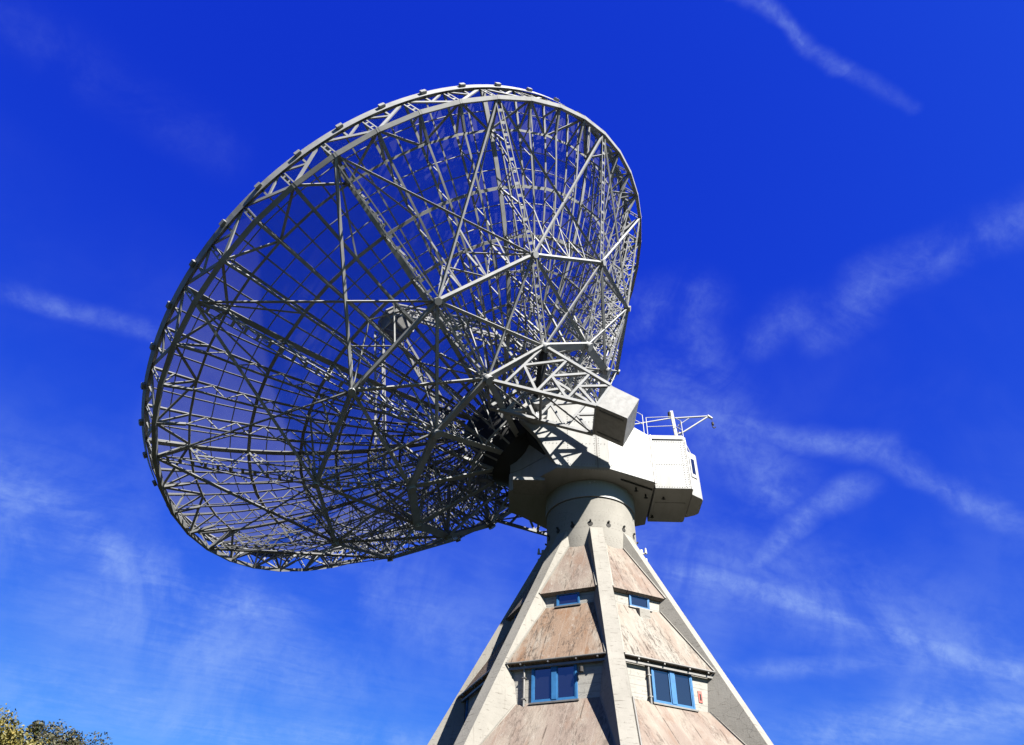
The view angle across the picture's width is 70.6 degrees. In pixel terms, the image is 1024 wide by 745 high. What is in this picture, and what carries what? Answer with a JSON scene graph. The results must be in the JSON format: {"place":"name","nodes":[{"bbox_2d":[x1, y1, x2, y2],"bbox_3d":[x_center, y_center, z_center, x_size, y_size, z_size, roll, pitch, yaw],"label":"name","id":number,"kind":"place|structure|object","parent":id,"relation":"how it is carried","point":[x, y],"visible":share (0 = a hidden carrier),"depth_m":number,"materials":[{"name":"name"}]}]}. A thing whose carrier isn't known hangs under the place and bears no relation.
{"place":"outdoors","nodes":[
{"label":"outdoors","id":0,"kind":"place"},
{"bbox_2d":[0,703,50,744],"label":"broadleaf tree","id":1,"kind":"object","parent":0,"point":[9,735],"visible":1,"depth_m":32.11,"materials":[{"name":"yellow plant"}]},
{"bbox_2d":[23,719,112,744],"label":"broadleaf tree","id":2,"kind":"object","parent":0,"point":[39,729],"visible":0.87,"depth_m":36.69,"materials":[{"name":"green plant"}]},
{"bbox_2d":[0,0,1023,744],"label":"sky","id":3,"kind":"structure","parent":0,"point":[830,273],"materials":[{"name":"blue"}]},
{"bbox_2d":[428,497,773,744],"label":"concrete tower","id":4,"kind":"structure","parent":0,"point":[595,639],"depth_m":19.88,"materials":[{"name":"concrete"}]},
{"bbox_2d":[464,698,468,722],"bbox_3d":[-1.539,10.528,21.998,0.065,0.960,0.950,17,-44,-16],"label":"window","id":5,"kind":"structure","parent":4,"relation":"in","point":[466,701],"depth_m":21.83,"materials":[{"name":"blue glass"}]},
{"bbox_2d":[528,664,578,704],"bbox_3d":[1.122,8.317,19.344,1.390,1.005,0.130,-13,-44,17],"label":"window","id":6,"kind":"structure","parent":4,"relation":"in","point":[554,684],"depth_m":19.34,"materials":[{"name":"blue glass"}]},
{"bbox_2d":[554,592,580,607],"bbox_3d":[1.705,6.934,22.063,0.830,0.445,0.130,-13,-44,17],"label":"window","id":7,"kind":"structure","parent":4,"relation":"in","point":[570,599],"depth_m":22.07,"materials":[{"name":"blue glass"}]},
{"bbox_2d":[508,391,715,528],"bbox_3d":[3.972,3.734,28.240,8.082,4.583,5.460,1,-42,2],"label":"control cabin","id":8,"kind":"object","parent":4,"relation":"on","point":[641,476],"visible":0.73,"depth_m":26.50,"materials":[{"name":"metal"}]},
{"bbox_2d":[138,82,641,571],"bbox_3d":[-1.476,1.396,30.516,24.261,13.726,24.261,-55,-33,13],"label":"radio telescope dish","id":9,"kind":"object","parent":8,"relation":"attached to","point":[494,434],"visible":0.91,"depth_m":25.80,"materials":[{"name":"metal"}]},
{"bbox_2d":[628,594,652,611],"bbox_3d":[3.891,7.018,22.042,0.800,0.445,0.130,17,-44,-16],"label":"window","id":10,"kind":"structure","parent":4,"relation":"in","point":[634,601],"depth_m":22.07,"materials":[{"name":"blue glass"}]},
{"bbox_2d":[650,667,698,711],"bbox_3d":[4.306,8.435,19.309,1.380,1.005,0.130,17,-44,-16],"label":"window","id":11,"kind":"structure","parent":4,"relation":"in","point":[669,688],"depth_m":19.31,"materials":[{"name":"blue glass"}]}
]}

